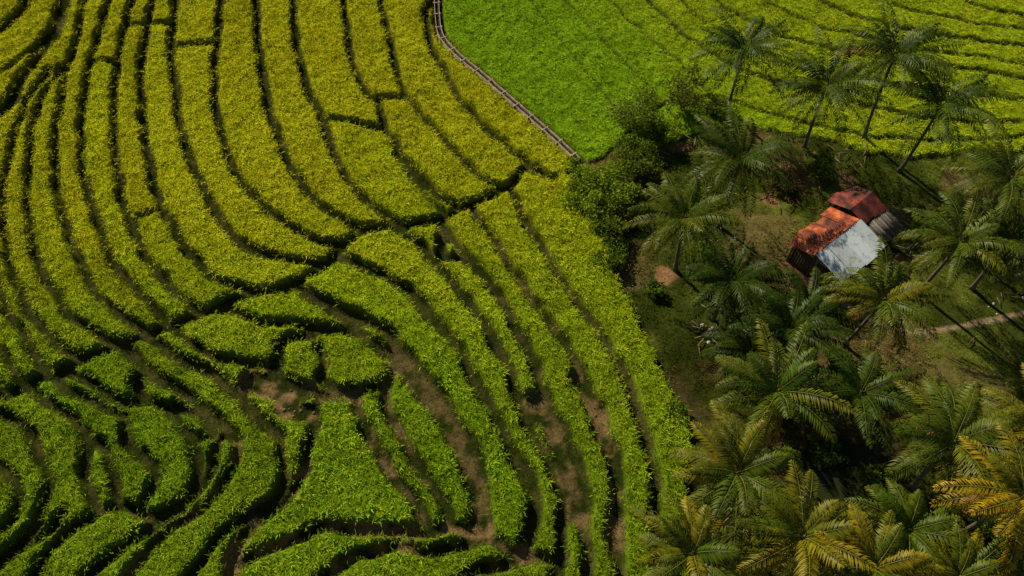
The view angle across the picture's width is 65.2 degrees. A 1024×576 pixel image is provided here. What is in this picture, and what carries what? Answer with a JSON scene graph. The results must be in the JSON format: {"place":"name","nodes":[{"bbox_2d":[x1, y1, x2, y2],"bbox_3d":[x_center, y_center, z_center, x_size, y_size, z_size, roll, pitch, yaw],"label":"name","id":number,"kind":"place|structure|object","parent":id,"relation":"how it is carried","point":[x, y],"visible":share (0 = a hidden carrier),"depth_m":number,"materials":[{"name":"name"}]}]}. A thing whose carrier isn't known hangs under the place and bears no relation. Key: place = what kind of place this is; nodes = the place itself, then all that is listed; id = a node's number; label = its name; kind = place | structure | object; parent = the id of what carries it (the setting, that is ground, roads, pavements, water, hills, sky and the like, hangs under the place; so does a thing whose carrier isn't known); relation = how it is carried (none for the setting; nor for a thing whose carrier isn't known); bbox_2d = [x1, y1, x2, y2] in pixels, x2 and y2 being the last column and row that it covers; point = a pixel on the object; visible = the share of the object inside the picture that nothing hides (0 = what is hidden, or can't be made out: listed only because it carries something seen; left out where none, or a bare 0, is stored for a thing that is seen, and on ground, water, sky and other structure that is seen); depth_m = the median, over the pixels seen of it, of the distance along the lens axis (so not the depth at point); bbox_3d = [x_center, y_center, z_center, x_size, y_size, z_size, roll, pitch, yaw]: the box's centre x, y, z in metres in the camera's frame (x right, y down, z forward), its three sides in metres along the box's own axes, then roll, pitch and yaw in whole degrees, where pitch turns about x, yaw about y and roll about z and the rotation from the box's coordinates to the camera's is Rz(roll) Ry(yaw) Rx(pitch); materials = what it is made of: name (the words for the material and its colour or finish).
{"place":"outdoors","nodes":[
{"label":"outdoors","id":0,"kind":"place"},
{"bbox_2d":[433,0,579,160],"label":"irrigation canal","id":1,"kind":"structure","parent":0,"point":[508,98],"depth_m":73.64,"materials":[{"name":"concrete"}]},
{"bbox_2d":[0,0,1023,575],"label":"terraced ground","id":2,"kind":"structure","parent":0,"point":[568,476],"depth_m":60.38,"materials":[{"name":"green plant"}]},
{"bbox_2d":[0,0,1023,575],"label":"tea bushes","id":3,"kind":"object","parent":2,"relation":"on","point":[316,246],"visible":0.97,"depth_m":63.13,"materials":[{"name":"green plant"}]},
{"bbox_2d":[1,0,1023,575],"bbox_3d":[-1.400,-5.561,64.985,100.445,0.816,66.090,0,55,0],"label":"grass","id":4,"kind":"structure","parent":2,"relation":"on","point":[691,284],"depth_m":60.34,"materials":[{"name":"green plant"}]},
{"bbox_2d":[567,156,592,183],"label":"shrub","id":5,"kind":"object","parent":2,"relation":"on","point":[574,170],"visible":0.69,"depth_m":66.96,"materials":[{"name":"green plant"}]},
{"bbox_2d":[561,176,606,214],"bbox_3d":[5.877,-7.371,65.071,4.133,2.075,4.602,0,55,0],"label":"shrub","id":6,"kind":"object","parent":2,"relation":"on","point":[582,202],"visible":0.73,"depth_m":64.69,"materials":[{"name":"green plant"}]},
{"bbox_2d":[583,193,629,240],"bbox_3d":[7.787,-5.291,63.493,3.931,2.312,4.102,-24,58,-16],"label":"shrub","id":7,"kind":"object","parent":2,"relation":"on","point":[606,224],"visible":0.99,"depth_m":63.12,"materials":[{"name":"green plant"}]},
{"bbox_2d":[589,237,628,272],"bbox_3d":[7.513,-2.510,61.903,3.314,1.697,3.356,0,55,0],"label":"shrub","id":8,"kind":"object","parent":2,"relation":"on","point":[616,258],"visible":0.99,"depth_m":61.77,"materials":[{"name":"green plant"}]},
{"bbox_2d":[581,158,642,214],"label":"broadleaf tree","id":9,"kind":"object","parent":2,"relation":"on","point":[614,173],"visible":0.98,"depth_m":64.87,"materials":[{"name":"green plant"}]},
{"bbox_2d":[602,84,666,138],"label":"broadleaf tree","id":10,"kind":"object","parent":2,"relation":"on","point":[648,119],"visible":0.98,"depth_m":68.57,"materials":[{"name":"green plant"}]},
{"bbox_2d":[611,132,663,176],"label":"shrub","id":11,"kind":"object","parent":2,"relation":"on","point":[638,162],"visible":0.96,"depth_m":66.61,"materials":[{"name":"green plant"}]},
{"bbox_2d":[282,161,1023,427],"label":"scattered stones","id":12,"kind":"object","parent":2,"relation":"on","point":[314,412],"visible":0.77,"depth_m":55.29,"materials":[{"name":"stone"}]},
{"bbox_2d":[642,280,666,297],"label":"shrub","id":13,"kind":"object","parent":2,"relation":"on","point":[653,287],"visible":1,"depth_m":60.35,"materials":[{"name":"green plant"}]},
{"bbox_2d":[655,119,684,146],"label":"shrub","id":14,"kind":"object","parent":2,"relation":"on","point":[668,134],"visible":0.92,"depth_m":68.73,"materials":[{"name":"green plant"}]},
{"bbox_2d":[664,397,692,428],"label":"shrub","id":15,"kind":"object","parent":2,"relation":"on","point":[683,406],"visible":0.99,"depth_m":54.09,"materials":[{"name":"green plant"}]},
{"bbox_2d":[622,172,750,272],"bbox_3d":[12.470,-3.700,58.668,8.234,8.321,8.573,25,59,16],"label":"coconut palm","id":16,"kind":"object","parent":2,"relation":"on","point":[680,206],"visible":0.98,"depth_m":56.81,"materials":[{"name":"green plant"}]},
{"bbox_2d":[666,63,714,115],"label":"broadleaf tree","id":17,"kind":"object","parent":2,"relation":"on","point":[684,100],"visible":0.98,"depth_m":70.11,"materials":[{"name":"green plant"}]},
{"bbox_2d":[629,487,764,575],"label":"coconut palm","id":18,"kind":"object","parent":2,"relation":"on","point":[692,559],"visible":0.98,"depth_m":42.77,"materials":[{"name":"green plant"}]},
{"bbox_2d":[682,241,721,271],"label":"shrub","id":19,"kind":"object","parent":2,"relation":"on","point":[691,251],"visible":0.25,"depth_m":61.77,"materials":[{"name":"green plant"}]},
{"bbox_2d":[687,180,718,203],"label":"shrub","id":20,"kind":"object","parent":2,"relation":"on","point":[704,187],"visible":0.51,"depth_m":65.59,"materials":[{"name":"green plant"}]},
{"bbox_2d":[702,92,736,118],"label":"shrub","id":21,"kind":"object","parent":2,"relation":"on","point":[721,102],"visible":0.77,"depth_m":70.88,"materials":[{"name":"green plant"}]},
{"bbox_2d":[668,399,809,555],"bbox_3d":[12.982,11.965,47.408,8.253,8.929,9.368,0,55,0],"label":"coconut palm","id":22,"kind":"object","parent":2,"relation":"on","point":[737,456],"visible":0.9,"depth_m":44.97,"materials":[{"name":"green plant"}]},
{"bbox_2d":[681,227,796,332],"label":"coconut palm","id":23,"kind":"object","parent":2,"relation":"on","point":[724,273],"visible":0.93,"depth_m":54.44,"materials":[{"name":"green plant"}]},
{"bbox_2d":[687,6,800,108],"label":"coconut palm","id":24,"kind":"object","parent":2,"relation":"on","point":[732,41],"visible":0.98,"depth_m":65.43,"materials":[{"name":"green plant"}]},
{"bbox_2d":[678,101,813,229],"bbox_3d":[17.198,-7.911,60.715,8.891,9.734,9.318,13,56,9],"label":"coconut palm","id":25,"kind":"object","parent":2,"relation":"on","point":[734,147],"visible":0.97,"depth_m":58.34,"materials":[{"name":"green plant"}]},
{"bbox_2d":[729,503,772,553],"bbox_3d":[14.578,15.017,49.801,2.876,1.488,2.874,22,58,15],"label":"shrub","id":26,"kind":"object","parent":2,"relation":"on","point":[760,545],"visible":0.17,"depth_m":49.41,"materials":[{"name":"green plant"}]},
{"bbox_2d":[699,310,804,402],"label":"coconut palm","id":27,"kind":"object","parent":2,"relation":"on","point":[746,344],"visible":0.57,"depth_m":52.34,"materials":[{"name":"green plant"}]},
{"bbox_2d":[769,167,795,192],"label":"shrub","id":28,"kind":"object","parent":2,"relation":"on","point":[776,185],"visible":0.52,"depth_m":66.08,"materials":[{"name":"green plant"}]},
{"bbox_2d":[709,318,860,463],"bbox_3d":[16.286,7.553,50.658,8.621,8.723,8.596,0,55,0],"label":"coconut palm","id":29,"kind":"object","parent":2,"relation":"on","point":[776,396],"visible":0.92,"depth_m":48.36,"materials":[{"name":"green plant"}]},
{"bbox_2d":[728,285,854,387],"bbox_3d":[18.522,3.625,54.226,7.713,7.419,7.038,23,58,15],"label":"coconut palm","id":30,"kind":"object","parent":2,"relation":"on","point":[785,320],"visible":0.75,"depth_m":52.02,"materials":[{"name":"green plant"}]},
{"bbox_2d":[727,459,878,575],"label":"coconut palm","id":31,"kind":"object","parent":2,"relation":"on","point":[804,523],"visible":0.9,"depth_m":42.59,"materials":[{"name":"green plant"}]},
{"bbox_2d":[760,266,860,355],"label":"coconut palm","id":32,"kind":"object","parent":2,"relation":"on","point":[840,315],"visible":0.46,"depth_m":54.69,"materials":[{"name":"green plant"}]},
{"bbox_2d":[810,157,835,181],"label":"shrub","id":33,"kind":"object","parent":2,"relation":"on","point":[822,172],"visible":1,"depth_m":66.77,"materials":[{"name":"green plant"}]},
{"bbox_2d":[808,438,851,469],"bbox_3d":[21.076,10.905,53.447,2.569,1.256,2.331,-9,55,-6],"label":"shrub","id":34,"kind":"object","parent":2,"relation":"on","point":[829,444],"visible":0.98,"depth_m":53.17,"materials":[{"name":"green plant"}]},
{"bbox_2d":[769,25,893,149],"bbox_3d":[25.101,-14.694,65.188,9.449,10.302,9.592,0,55,0],"label":"coconut palm","id":35,"kind":"object","parent":2,"relation":"on","point":[842,91],"visible":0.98,"depth_m":62.81,"materials":[{"name":"green plant"}]},
{"bbox_2d":[823,342,855,383],"bbox_3d":[23.183,5.334,56.424,2.475,1.607,3.116,0,55,0],"label":"shrub","id":36,"kind":"object","parent":2,"relation":"on","point":[831,366],"visible":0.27,"depth_m":56.09,"materials":[{"name":"green plant"}]},
{"bbox_2d":[659,135,1023,398],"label":"fallen branches","id":37,"kind":"object","parent":2,"relation":"on","point":[798,201],"visible":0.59,"depth_m":65.75,"materials":[{"name":"brown wood"}]},
{"bbox_2d":[786,184,903,288],"bbox_3d":[25.583,-3.788,61.752,8.495,3.470,5.669,-37,63,-23],"label":"tin roofed hut","id":38,"kind":"object","parent":2,"relation":"on","point":[832,239],"visible":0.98,"depth_m":60.85,"materials":[{"name":"metal"}]},
{"bbox_2d":[794,345,931,451],"bbox_3d":[21.902,7.613,51.191,7.711,7.631,7.568,-36,62,-22],"label":"coconut palm","id":39,"kind":"object","parent":2,"relation":"on","point":[870,388],"visible":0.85,"depth_m":49.40,"materials":[{"name":"green plant"}]},
{"bbox_2d":[805,504,946,575],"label":"coconut palm","id":40,"kind":"object","parent":2,"relation":"on","point":[884,552],"visible":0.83,"depth_m":41.76,"materials":[{"name":"green plant"}]},
{"bbox_2d":[857,462,895,500],"bbox_3d":[23.745,12.883,52.028,2.492,1.273,3.086,0,55,0],"label":"shrub","id":41,"kind":"object","parent":2,"relation":"on","point":[879,475],"visible":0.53,"depth_m":52.23,"materials":[{"name":"green plant"}]},
{"bbox_2d":[820,236,950,358],"bbox_3d":[24.703,1.938,54.553,7.952,8.615,7.833,0,55,0],"label":"coconut palm","id":42,"kind":"object","parent":2,"relation":"on","point":[878,298],"visible":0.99,"depth_m":52.13,"materials":[{"name":"green plant"}]},
{"bbox_2d":[827,0,965,139],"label":"coconut palm","id":43,"kind":"object","parent":2,"relation":"on","point":[906,54],"visible":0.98,"depth_m":62.13,"materials":[{"name":"green plant"}]},
{"bbox_2d":[843,477,980,575],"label":"coconut palm","id":44,"kind":"object","parent":2,"relation":"on","point":[907,519],"visible":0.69,"depth_m":44.28,"materials":[{"name":"green plant"}]},
{"bbox_2d":[910,218,925,231],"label":"shrub","id":45,"kind":"object","parent":2,"relation":"on","point":[915,224],"visible":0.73,"depth_m":63.99,"materials":[{"name":"green plant"}]},
{"bbox_2d":[880,63,1023,172],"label":"coconut palm","id":46,"kind":"object","parent":2,"relation":"on","point":[953,102],"visible":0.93,"depth_m":60.65,"materials":[{"name":"green plant"}]},
{"bbox_2d":[884,379,1023,528],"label":"coconut palm","id":47,"kind":"object","parent":2,"relation":"on","point":[949,429],"visible":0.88,"depth_m":46.01,"materials":[{"name":"green plant"}]},
{"bbox_2d":[896,187,1023,292],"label":"coconut palm","id":48,"kind":"object","parent":2,"relation":"on","point":[972,238],"visible":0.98,"depth_m":54.49,"materials":[{"name":"green plant"}]},
{"bbox_2d":[905,514,1014,575],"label":"coconut palm","id":49,"kind":"object","parent":2,"relation":"on","point":[962,564],"visible":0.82,"depth_m":42.59,"materials":[{"name":"green plant"}]},
{"bbox_2d":[930,423,1023,574],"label":"coconut palm","id":50,"kind":"object","parent":2,"relation":"on","point":[1016,484],"visible":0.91,"depth_m":43.70,"materials":[{"name":"yellow plant"}]},
{"bbox_2d":[941,114,1023,250],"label":"coconut palm","id":51,"kind":"object","parent":2,"relation":"on","point":[1002,165],"visible":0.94,"depth_m":56.23,"materials":[{"name":"green plant"}]},
{"bbox_2d":[962,499,1007,546],"bbox_3d":[29.935,14.607,50.261,3.057,1.342,2.783,32,61,21],"label":"shrub","id":52,"kind":"object","parent":2,"relation":"on","point":[986,531],"visible":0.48,"depth_m":49.94,"materials":[{"name":"green plant"}]},
{"bbox_2d":[957,199,1023,290],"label":"coconut palm","id":53,"kind":"object","parent":2,"relation":"on","point":[1003,232],"visible":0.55,"depth_m":55.25,"materials":[{"name":"green plant"}]},
{"bbox_2d":[970,363,1023,474],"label":"coconut palm","id":54,"kind":"object","parent":2,"relation":"on","point":[1016,406],"visible":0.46,"depth_m":47.72,"materials":[{"name":"green plant"}]},
{"bbox_2d":[1007,253,1023,328],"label":"coconut palm","id":55,"kind":"object","parent":2,"relation":"on","point":[1018,262],"visible":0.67,"depth_m":53.83,"materials":[{"name":"green plant"}]},
{"bbox_2d":[791,438,907,524],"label":"pond","id":56,"kind":"structure","parent":0,"point":[839,482],"depth_m":52.66,"materials":[{"name":"green liquid"}]}
]}

